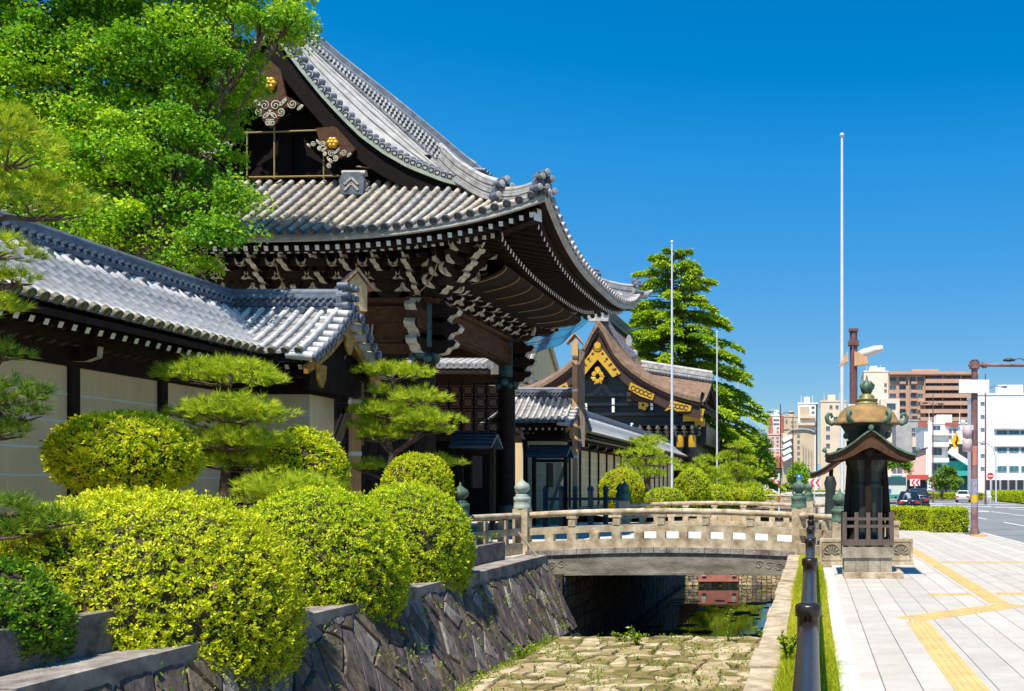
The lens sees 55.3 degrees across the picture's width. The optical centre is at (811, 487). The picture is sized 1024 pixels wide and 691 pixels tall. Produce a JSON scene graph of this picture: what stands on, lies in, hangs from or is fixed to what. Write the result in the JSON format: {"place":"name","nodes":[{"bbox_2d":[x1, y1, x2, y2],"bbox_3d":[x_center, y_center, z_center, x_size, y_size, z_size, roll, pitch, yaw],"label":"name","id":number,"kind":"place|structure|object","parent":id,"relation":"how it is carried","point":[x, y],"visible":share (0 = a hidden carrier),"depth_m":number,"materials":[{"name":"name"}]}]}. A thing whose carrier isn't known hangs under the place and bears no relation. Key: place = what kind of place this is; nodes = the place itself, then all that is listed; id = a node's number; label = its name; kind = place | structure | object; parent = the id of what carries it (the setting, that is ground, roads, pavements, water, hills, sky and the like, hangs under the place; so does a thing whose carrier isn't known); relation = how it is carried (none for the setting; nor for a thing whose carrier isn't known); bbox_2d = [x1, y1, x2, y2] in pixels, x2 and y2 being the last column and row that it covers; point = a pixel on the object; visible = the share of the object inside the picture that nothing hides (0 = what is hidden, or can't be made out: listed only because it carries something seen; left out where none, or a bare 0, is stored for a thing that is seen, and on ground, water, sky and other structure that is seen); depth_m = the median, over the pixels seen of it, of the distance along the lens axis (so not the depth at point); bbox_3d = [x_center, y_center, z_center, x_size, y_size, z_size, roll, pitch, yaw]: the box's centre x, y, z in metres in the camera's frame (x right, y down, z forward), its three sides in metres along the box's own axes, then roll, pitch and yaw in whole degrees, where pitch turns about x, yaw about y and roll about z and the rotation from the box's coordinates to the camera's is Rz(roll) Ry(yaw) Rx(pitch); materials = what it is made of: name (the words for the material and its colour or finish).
{"place":"outdoors","nodes":[
{"label":"outdoors","id":0,"kind":"place"},
{"bbox_2d":[404,358,535,432],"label":"temple hall","id":1,"kind":"structure","parent":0,"point":[465,366],"depth_m":47.50,"materials":[{"name":"wood"}]},
{"bbox_2d":[7,0,1023,520],"label":"sky","id":2,"kind":"structure","parent":0,"point":[713,128],"materials":[{"name":"blue"}]},
{"bbox_2d":[490,348,558,386],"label":"temple hall","id":3,"kind":"structure","parent":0,"point":[547,365],"depth_m":112.54,"materials":[{"name":"paint"}]},
{"bbox_2d":[471,521,637,558],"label":"gate forecourt","id":4,"kind":"structure","parent":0,"point":[536,538],"depth_m":30.32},
{"bbox_2d":[0,210,303,526],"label":"roofed wall","id":5,"kind":"structure","parent":4,"relation":"on","point":[104,328],"depth_m":15.67,"materials":[{"name":"tile"}]},
{"bbox_2d":[0,0,325,281],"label":"ginkgo tree","id":6,"kind":"object","parent":4,"relation":"on","point":[191,55],"visible":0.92,"depth_m":19.18,"materials":[{"name":"green plant"}]},
{"bbox_2d":[175,282,393,514],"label":"roofed wall","id":7,"kind":"structure","parent":4,"relation":"on","point":[317,337],"depth_m":19.87,"materials":[{"name":"tile"}]},
{"bbox_2d":[0,2,652,531],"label":"temple gate","id":8,"kind":"structure","parent":4,"relation":"on","point":[440,242],"depth_m":26.35,"materials":[{"name":"tile"}]},
{"bbox_2d":[338,382,387,417],"bbox_3d":[-15.800,-1.350,30.225,0.240,5.100,6.350,0,0,0],"label":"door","id":9,"kind":"structure","parent":8,"relation":"in","point":[342,409],"depth_m":30.19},
{"bbox_2d":[334,354,414,418],"bbox_3d":[-13.625,-2.985,26.650,3.820,1.930,0.100,0,0,0],"label":"lattice window","id":10,"kind":"structure","parent":8,"relation":"in","point":[336,409],"depth_m":26.61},
{"bbox_2d":[405,383,498,433],"bbox_3d":[-13.625,-2.985,33.800,3.820,1.930,0.100,0,0,0],"label":"lattice window","id":11,"kind":"structure","parent":8,"relation":"in","point":[486,425],"depth_m":33.77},
{"bbox_2d":[334,267,372,495],"bbox_3d":[-11.593,-1.860,21.703,1.647,6.920,0.900,0,0,-42],"label":"wooden signpost","id":12,"kind":"object","parent":4,"relation":"on","point":[357,277],"visible":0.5,"depth_m":21.81,"materials":[{"name":"white paint"}]},
{"bbox_2d":[344,358,470,478],"bbox_3d":[-9.512,-0.785,20.955,3.141,4.582,1.993,0,0,0],"label":"pine tree","id":13,"kind":"object","parent":4,"relation":"on","point":[432,417],"visible":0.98,"depth_m":20.78,"materials":[{"name":"green plant"}]},
{"bbox_2d":[449,432,502,539],"bbox_3d":[-10.400,-0.070,27.900,1.300,3.340,1.000,0,0,0],"label":"notice board","id":14,"kind":"object","parent":4,"relation":"on","point":[461,442],"visible":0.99,"depth_m":27.83,"materials":[{"name":"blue wood"}]},
{"bbox_2d":[470,513,522,555],"bbox_3d":[-7.345,1.093,20.730,0.239,0.995,2.201,0,0,13],"label":"wing railing","id":15,"kind":"object","parent":4,"relation":"on","point":[504,533],"visible":0.7,"depth_m":21.04,"materials":[{"name":"stone"}]},
{"bbox_2d":[512,477,531,553],"bbox_3d":[-7.070,0.711,21.960,0.403,1.978,0.397,0,0,0],"label":"bridge post","id":16,"kind":"object","parent":4,"relation":"on","point":[522,502],"visible":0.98,"depth_m":21.78,"materials":[{"name":"stone"}]},
{"bbox_2d":[525,445,573,525],"bbox_3d":[-10.750,-0.085,36.900,1.700,3.370,1.000,0,0,0],"label":"notice board","id":17,"kind":"object","parent":4,"relation":"on","point":[564,452],"visible":0.97,"depth_m":36.83,"materials":[{"name":"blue wood"}]},
{"bbox_2d":[515,387,591,523],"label":"roofed wall","id":18,"kind":"structure","parent":4,"relation":"on","point":[537,408],"depth_m":39.55,"materials":[{"name":"tile"}]},
{"bbox_2d":[549,332,584,510],"bbox_3d":[-10.869,-2.600,39.574,1.727,8.400,0.900,0,0,-12],"label":"wooden signpost","id":19,"kind":"object","parent":4,"relation":"on","point":[578,392],"visible":0.81,"depth_m":39.41,"materials":[{"name":"white paint"}]},
{"bbox_2d":[543,486,617,526],"bbox_3d":[-9.457,0.750,37.147,3.212,1.700,0.285,0,0,-10],"label":"barrier fence","id":20,"kind":"object","parent":4,"relation":"on","point":[590,498],"visible":0.73,"depth_m":37.04,"materials":[{"name":"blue metal"}]},
{"bbox_2d":[480,391,687,519],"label":"roofed wall","id":21,"kind":"structure","parent":4,"relation":"on","point":[598,458],"depth_m":52.62,"materials":[{"name":"tile"}]},
{"bbox_2d":[515,313,719,481],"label":"bark roofed gate","id":22,"kind":"structure","parent":4,"relation":"on","point":[624,384],"depth_m":82.00,"materials":[{"name":"black paint"}]},
{"bbox_2d":[619,480,629,524],"bbox_3d":[-7.070,0.701,33.940,0.403,1.998,0.397,0,0,0],"label":"bridge post","id":23,"kind":"object","parent":4,"relation":"on","point":[624,497],"visible":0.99,"depth_m":33.76,"materials":[{"name":"stone"}]},
{"bbox_2d":[624,247,785,493],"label":"cedar tree","id":24,"kind":"object","parent":4,"relation":"on","point":[690,348],"visible":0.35,"depth_m":98.90,"materials":[{"name":"green plant"}]},
{"bbox_2d":[461,635,760,690],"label":"moat bed","id":25,"kind":"object","parent":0,"point":[527,669],"visible":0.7,"depth_m":16.28,"materials":[{"name":"beige stone"}]},
{"bbox_2d":[0,555,580,690],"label":"moat wall","id":26,"kind":"structure","parent":25,"relation":"on","point":[351,663],"depth_m":12.96,"materials":[{"name":"grey stone"}]},
{"bbox_2d":[155,571,758,690],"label":"joint moss","id":27,"kind":"object","parent":25,"relation":"on","point":[506,664],"visible":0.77,"depth_m":16.02,"materials":[{"name":"green plant"}]},
{"bbox_2d":[626,626,646,645],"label":"weed","id":28,"kind":"object","parent":25,"relation":"on","point":[632,635],"visible":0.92,"depth_m":18.30,"materials":[{"name":"green plant"}]},
{"bbox_2d":[720,606,734,641],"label":"weed","id":29,"kind":"object","parent":25,"relation":"on","point":[729,624],"visible":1,"depth_m":18.86,"materials":[{"name":"green plant"}]},
{"bbox_2d":[743,555,799,690],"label":"moat wall","id":30,"kind":"structure","parent":25,"relation":"on","point":[762,663],"depth_m":9.64,"materials":[{"name":"beige stone"}]},
{"bbox_2d":[611,517,791,637],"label":"moat water","id":31,"kind":"structure","parent":0,"point":[667,613],"depth_m":32.33,"materials":[{"name":"green liquid"}]},
{"bbox_2d":[554,574,679,636],"bbox_3d":[-6.422,3.490,31.083,0.956,2.820,19.035,0,0,0],"label":"bridge abutment","id":32,"kind":"object","parent":31,"relation":"in","point":[606,605],"visible":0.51,"depth_m":26.54,"materials":[{"name":"brown stone"}]},
{"bbox_2d":[525,501,793,575],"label":"stone bridge","id":33,"kind":"structure","parent":32,"relation":"on","point":[703,544],"depth_m":21.85,"materials":[{"name":"stone"}]},
{"bbox_2d":[641,599,774,636],"bbox_3d":[-3.195,4.387,27.683,4.963,0.014,16.031,0,0,0],"label":"floating weed","id":34,"kind":"object","parent":31,"relation":"on","point":[671,631],"visible":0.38,"depth_m":28.72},
{"bbox_2d":[679,575,780,585],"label":"weir","id":35,"kind":"object","parent":31,"relation":"in","point":[716,580],"visible":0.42,"depth_m":40.49,"materials":[{"name":"beige stone"}]},
{"bbox_2d":[727,486,750,508],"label":"azalea bush","id":36,"kind":"object","parent":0,"point":[742,494],"visible":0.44,"depth_m":62.34,"materials":[{"name":"green plant"}]},
{"bbox_2d":[712,438,769,489],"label":"pine tree","id":37,"kind":"object","parent":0,"point":[741,472],"visible":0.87,"depth_m":69.86,"materials":[{"name":"green plant"}]},
{"bbox_2d":[745,487,767,508],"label":"azalea bush","id":38,"kind":"object","parent":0,"point":[758,495],"visible":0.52,"depth_m":65.99,"materials":[{"name":"green plant"}]},
{"bbox_2d":[578,488,1023,566],"bbox_3d":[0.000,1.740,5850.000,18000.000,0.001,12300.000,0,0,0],"label":"ground","id":39,"kind":"structure","parent":0,"point":[650,519],"depth_m":49.72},
{"bbox_2d":[0,542,504,675],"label":"planter kerb","id":40,"kind":"structure","parent":39,"relation":"on","point":[94,638],"depth_m":8.55,"materials":[{"name":"stone"}]},
{"bbox_2d":[454,482,470,544],"bbox_3d":[-7.620,0.785,19.500,0.381,1.831,0.375,0,0,0],"label":"bridge post","id":41,"kind":"object","parent":39,"relation":"on","point":[461,494],"visible":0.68,"depth_m":19.40,"materials":[{"name":"metal"}]},
{"bbox_2d":[725,494,792,511],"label":"stone bridge","id":42,"kind":"structure","parent":39,"relation":"on","point":[782,500],"depth_m":68.36,"materials":[{"name":"stone"}]},
{"bbox_2d":[768,427,781,487],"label":"city building","id":43,"kind":"structure","parent":39,"relation":"on","point":[775,437],"depth_m":216.00,"materials":[{"name":"pink concrete"}]},
{"bbox_2d":[768,410,784,433],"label":"city building","id":44,"kind":"structure","parent":39,"relation":"on","point":[775,420],"depth_m":269.96,"materials":[{"name":"white concrete"}]},
{"bbox_2d":[784,409,797,432],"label":"city building","id":45,"kind":"structure","parent":39,"relation":"on","point":[790,421],"depth_m":261.00,"materials":[{"name":"beige concrete"}]},
{"bbox_2d":[782,428,814,489],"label":"city building","id":46,"kind":"structure","parent":39,"relation":"on","point":[800,445],"depth_m":198.00,"materials":[{"name":"beige concrete"}]},
{"bbox_2d":[791,477,806,554],"bbox_3d":[-0.320,0.715,21.960,0.381,1.971,0.375,0,0,0],"label":"bridge post","id":47,"kind":"object","parent":39,"relation":"on","point":[798,502],"visible":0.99,"depth_m":21.79,"materials":[{"name":"stone"}]},
{"bbox_2d":[798,395,817,489],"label":"city building","id":48,"kind":"structure","parent":39,"relation":"on","point":[807,414],"depth_m":234.00,"materials":[{"name":"white concrete"}]},
{"bbox_2d":[804,481,812,527],"bbox_3d":[-0.140,0.715,33.940,0.381,1.971,0.375,0,0,0],"label":"bridge post","id":49,"kind":"object","parent":39,"relation":"on","point":[808,493],"visible":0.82,"depth_m":33.77,"materials":[{"name":"stone"}]},
{"bbox_2d":[820,395,846,489],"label":"city building","id":50,"kind":"structure","parent":39,"relation":"on","point":[829,438],"depth_m":216.00,"materials":[{"name":"beige concrete"}]},
{"bbox_2d":[823,567,862,690],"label":"curb","id":51,"kind":"structure","parent":39,"relation":"on","point":[850,675],"depth_m":9.43,"materials":[{"name":"concrete"}]},
{"bbox_2d":[861,365,899,473],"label":"city building","id":52,"kind":"structure","parent":39,"relation":"on","point":[877,377],"depth_m":243.00,"materials":[{"name":"white concrete"}]},
{"bbox_2d":[892,413,919,473],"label":"city building","id":53,"kind":"structure","parent":39,"relation":"on","point":[904,437],"depth_m":211.50,"materials":[{"name":"grey concrete"}]},
{"bbox_2d":[898,447,928,490],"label":"pink house","id":54,"kind":"structure","parent":39,"relation":"on","point":[918,468],"depth_m":152.95,"materials":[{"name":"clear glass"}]},
{"bbox_2d":[888,369,978,421],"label":"city building","id":55,"kind":"structure","parent":39,"relation":"on","point":[912,390],"depth_m":269.96,"materials":[{"name":"concrete"}]},
{"bbox_2d":[915,413,967,491],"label":"city building","id":56,"kind":"structure","parent":39,"relation":"on","point":[944,429],"depth_m":179.95,"materials":[{"name":"white concrete"}]},
{"bbox_2d":[967,385,1023,496],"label":"city building","id":57,"kind":"structure","parent":39,"relation":"on","point":[1005,423],"depth_m":166.50,"materials":[{"name":"white concrete"}]},
{"bbox_2d":[770,554,849,690],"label":"grass","id":58,"kind":"structure","parent":0,"point":[830,673],"depth_m":8.97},
{"bbox_2d":[776,630,796,660],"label":"weed","id":59,"kind":"object","parent":58,"relation":"on","point":[786,642],"visible":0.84,"depth_m":8.26,"materials":[{"name":"green plant"}]},
{"bbox_2d":[888,474,908,498],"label":"coach","id":60,"kind":"object","parent":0,"point":[898,483],"visible":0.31,"depth_m":97.95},
{"bbox_2d":[815,497,1023,690],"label":"sidewalk","id":61,"kind":"structure","parent":0,"point":[890,653],"depth_m":11.21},
{"bbox_2d":[781,460,816,491],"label":"leafy tree","id":62,"kind":"object","parent":61,"relation":"on","point":[800,468],"visible":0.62,"depth_m":134.06,"materials":[{"name":"green plant"}]},
{"bbox_2d":[798,513,831,555],"bbox_3d":[0.150,1.093,20.980,0.267,0.995,1.854,0,0,-26],"label":"wing railing","id":63,"kind":"object","parent":61,"relation":"on","point":[824,532],"visible":0.52,"depth_m":20.82,"materials":[{"name":"stone"}]},
{"bbox_2d":[808,461,843,540],"bbox_3d":[1.050,0.173,27.640,2.386,2.856,1.960,0,0,0],"label":"roofed shelter","id":64,"kind":"object","parent":61,"relation":"on","point":[830,483],"visible":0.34,"depth_m":26.86,"materials":[{"name":"brown metal"}]},
{"bbox_2d":[819,538,841,565],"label":"carved block","id":65,"kind":"structure","parent":61,"relation":"on","point":[830,551],"depth_m":18.72,"materials":[{"name":"stone"}]},
{"bbox_2d":[831,488,844,537],"bbox_3d":[0.620,0.850,20.000,0.381,1.701,0.375,0,0,0],"label":"bridge post","id":66,"kind":"object","parent":61,"relation":"on","point":[838,501],"visible":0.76,"depth_m":19.84,"materials":[{"name":"metal"}]},
{"bbox_2d":[840,133,843,493],"bbox_3d":[1.245,-6.521,37.350,0.200,16.442,0.200,0,0,0],"label":"flagpole","id":67,"kind":"object","parent":61,"relation":"on","point":[841,344],"visible":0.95,"depth_m":37.30,"materials":[{"name":"white metal"}]},
{"bbox_2d":[838,328,882,405],"bbox_3d":[1.535,-1.653,28.335,1.416,6.707,0.370,0,0,0],"label":"camera pole","id":68,"kind":"object","parent":61,"relation":"on","point":[858,358],"visible":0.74,"depth_m":28.20,"materials":[{"name":"brown metal"}]},
{"bbox_2d":[822,375,920,577],"bbox_3d":[1.030,-0.232,16.331,1.726,3.656,1.549,0,0,0],"label":"bronze lantern","id":69,"kind":"object","parent":61,"relation":"on","point":[866,422],"visible":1,"depth_m":16.01,"materials":[{"name":"metal"}]},
{"bbox_2d":[892,538,913,564],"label":"carved block","id":70,"kind":"structure","parent":61,"relation":"on","point":[903,551],"depth_m":18.72,"materials":[{"name":"stone"}]},
{"bbox_2d":[890,504,927,530],"bbox_3d":[3.256,1.169,35.006,3.194,1.068,2.156,0,0,21],"label":"hedge","id":71,"kind":"object","parent":61,"relation":"on","point":[911,518],"visible":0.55,"depth_m":33.84,"materials":[{"name":"green plant"}]},
{"bbox_2d":[925,505,969,532],"bbox_3d":[4.978,1.166,33.448,1.532,1.078,2.566,0,0,0],"label":"hedge","id":72,"kind":"object","parent":61,"relation":"on","point":[948,519],"visible":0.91,"depth_m":32.32,"materials":[{"name":"green plant"}]},
{"bbox_2d":[895,547,1023,690],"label":"tactile paving","id":73,"kind":"structure","parent":61,"relation":"on","point":[959,674],"depth_m":10.66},
{"bbox_2d":[951,359,1023,536],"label":"utility pole","id":74,"kind":"object","parent":61,"relation":"on","point":[974,386],"visible":1,"depth_m":29.86,"materials":[{"name":"metal"}]},
{"bbox_2d":[816,496,1023,542],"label":"road","id":75,"kind":"structure","parent":0,"point":[992,523],"depth_m":52.93,"materials":[{"name":"asphalt"}]},
{"bbox_2d":[887,451,914,474],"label":"leafy tree","id":76,"kind":"object","parent":75,"relation":"on","point":[906,466],"visible":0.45,"depth_m":108.34,"materials":[{"name":"green plant"}]},
{"bbox_2d":[894,491,922,505],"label":"car","id":77,"kind":"object","parent":75,"relation":"on","point":[916,499],"visible":0.55,"depth_m":65.71,"materials":[{"name":"black paint"}]},
{"bbox_2d":[911,488,930,505],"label":"car","id":78,"kind":"object","parent":75,"relation":"on","point":[923,493],"visible":0.4,"depth_m":75.05,"materials":[{"name":"blue paint"}]},
{"bbox_2d":[922,402,943,502],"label":"street lamp","id":79,"kind":"object","parent":75,"relation":"on","point":[932,456],"visible":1,"depth_m":103.47,"materials":[{"name":"grey metal"}]},
{"bbox_2d":[891,492,983,499],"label":"hedge","id":80,"kind":"object","parent":75,"relation":"on","point":[949,495],"visible":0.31,"depth_m":126.79,"materials":[{"name":"green plant"}]},
{"bbox_2d":[926,465,964,491],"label":"leafy tree","id":81,"kind":"object","parent":75,"relation":"on","point":[947,477],"visible":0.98,"depth_m":143.22,"materials":[{"name":"green plant"}]},
{"bbox_2d":[955,490,970,501],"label":"car","id":82,"kind":"object","parent":75,"relation":"on","point":[964,495],"visible":0.91,"depth_m":108.21,"materials":[{"name":"white paint"}]},
{"bbox_2d":[984,374,1007,503],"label":"street lamp","id":83,"kind":"object","parent":75,"relation":"on","point":[985,496],"visible":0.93,"depth_m":94.43,"materials":[{"name":"grey metal"}]},
{"bbox_2d":[991,490,1023,503],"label":"hedge","id":84,"kind":"object","parent":75,"relation":"on","point":[1015,496],"visible":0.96,"depth_m":106.40,"materials":[{"name":"green plant"}]},
{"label":"garden bed","id":85,"kind":"structure","parent":0,"visible":0},
{"bbox_2d":[0,553,82,666],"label":"clipped shrub","id":86,"kind":"object","parent":85,"relation":"on","point":[37,607],"visible":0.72,"depth_m":8.04,"materials":[{"name":"green plant"}]},
{"bbox_2d":[0,98,109,542],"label":"pine tree","id":87,"kind":"object","parent":85,"relation":"on","point":[10,522],"visible":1,"depth_m":11.41,"materials":[{"name":"green plant"}]},
{"bbox_2d":[38,407,207,496],"bbox_3d":[-9.959,0.132,13.020,1.955,2.607,2.034,0,0,0],"label":"clipped shrub","id":88,"kind":"object","parent":85,"relation":"on","point":[130,449],"visible":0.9,"depth_m":12.47,"materials":[{"name":"green plant"}]},
{"bbox_2d":[0,483,313,690],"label":"azalea bush","id":89,"kind":"object","parent":85,"relation":"on","point":[162,568],"visible":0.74,"depth_m":9.50,"materials":[{"name":"green plant"}]},
{"bbox_2d":[145,351,305,503],"bbox_3d":[-10.585,-0.544,16.276,3.018,3.913,2.049,0,0,35],"label":"pine tree","id":90,"kind":"object","parent":85,"relation":"on","point":[220,439],"visible":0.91,"depth_m":15.99,"materials":[{"name":"green plant"}]},
{"bbox_2d":[225,465,353,507],"bbox_3d":[-8.838,0.497,15.220,2.335,1.872,1.682,0,0,0],"label":"pine tree","id":91,"kind":"object","parent":85,"relation":"on","point":[256,492],"visible":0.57,"depth_m":15.13,"materials":[{"name":"green plant"}]},
{"bbox_2d":[250,424,352,497],"bbox_3d":[-9.673,0.141,17.115,1.767,2.737,1.840,0,0,0],"label":"clipped shrub","id":92,"kind":"object","parent":85,"relation":"on","point":[312,450],"visible":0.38,"depth_m":16.68,"materials":[{"name":"green plant"}]},
{"bbox_2d":[247,482,415,628],"bbox_3d":[-7.313,1.353,13.297,2.554,2.919,2.560,0,0,0],"label":"azalea bush","id":93,"kind":"object","parent":85,"relation":"on","point":[352,549],"visible":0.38,"depth_m":12.71,"materials":[{"name":"green plant"}]},
{"bbox_2d":[380,451,456,498],"bbox_3d":[-8.255,0.348,18.898,1.531,2.286,1.476,0,0,0],"label":"clipped shrub","id":94,"kind":"object","parent":85,"relation":"on","point":[429,469],"visible":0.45,"depth_m":18.57,"materials":[{"name":"green plant"}]},
{"bbox_2d":[362,478,476,597],"bbox_3d":[-7.240,1.196,16.099,2.351,2.798,2.461,0,0,0],"label":"azalea bush","id":95,"kind":"object","parent":85,"relation":"on","point":[432,523],"visible":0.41,"depth_m":15.54,"materials":[{"name":"green plant"}]},
{"bbox_2d":[598,465,644,508],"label":"clipped shrub","id":96,"kind":"object","parent":85,"relation":"on","point":[614,478],"visible":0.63,"depth_m":45.96,"materials":[{"name":"green plant"}]},
{"bbox_2d":[619,434,667,507],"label":"pine tree","id":97,"kind":"object","parent":85,"relation":"on","point":[641,440],"visible":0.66,"depth_m":57.19,"materials":[{"name":"green plant"}]},
{"bbox_2d":[615,442,681,492],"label":"pine tree","id":98,"kind":"object","parent":85,"relation":"on","point":[644,470],"visible":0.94,"depth_m":49.49,"materials":[{"name":"green plant"}]},
{"bbox_2d":[641,486,686,507],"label":"azalea bush","id":99,"kind":"object","parent":85,"relation":"on","point":[665,494],"visible":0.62,"depth_m":46.31,"materials":[{"name":"green plant"}]},
{"bbox_2d":[671,240,672,487],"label":"flagpole","id":100,"kind":"object","parent":85,"relation":"on","point":[672,361],"visible":0.94,"depth_m":57.81,"materials":[{"name":"white metal"}]},
{"bbox_2d":[673,467,711,517],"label":"clipped shrub","id":101,"kind":"object","parent":85,"relation":"on","point":[693,484],"visible":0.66,"depth_m":51.28,"materials":[{"name":"green plant"}]},
{"bbox_2d":[673,453,740,488],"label":"pine tree","id":102,"kind":"object","parent":85,"relation":"on","point":[722,474],"visible":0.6,"depth_m":60.73,"materials":[{"name":"green plant"}]},
{"bbox_2d":[716,331,717,482],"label":"flagpole","id":103,"kind":"object","parent":85,"relation":"on","point":[716,397],"visible":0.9,"depth_m":85.18,"materials":[{"name":"white metal"}]},
{"bbox_2d":[710,484,732,508],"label":"azalea bush","id":104,"kind":"object","parent":85,"relation":"on","point":[720,492],"visible":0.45,"depth_m":58.73,"materials":[{"name":"green plant"}]},
{"bbox_2d":[730,429,781,485],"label":"leafy tree","id":105,"kind":"object","parent":85,"relation":"on","point":[766,442],"visible":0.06,"depth_m":124.42,"materials":[{"name":"green plant"}]},
{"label":"verge soil","id":106,"kind":"structure","parent":0,"visible":0},
{"bbox_2d":[792,515,820,690],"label":"guard railing","id":107,"kind":"object","parent":106,"relation":"on","point":[807,661],"visible":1,"depth_m":4.58,"materials":[{"name":"black metal"}]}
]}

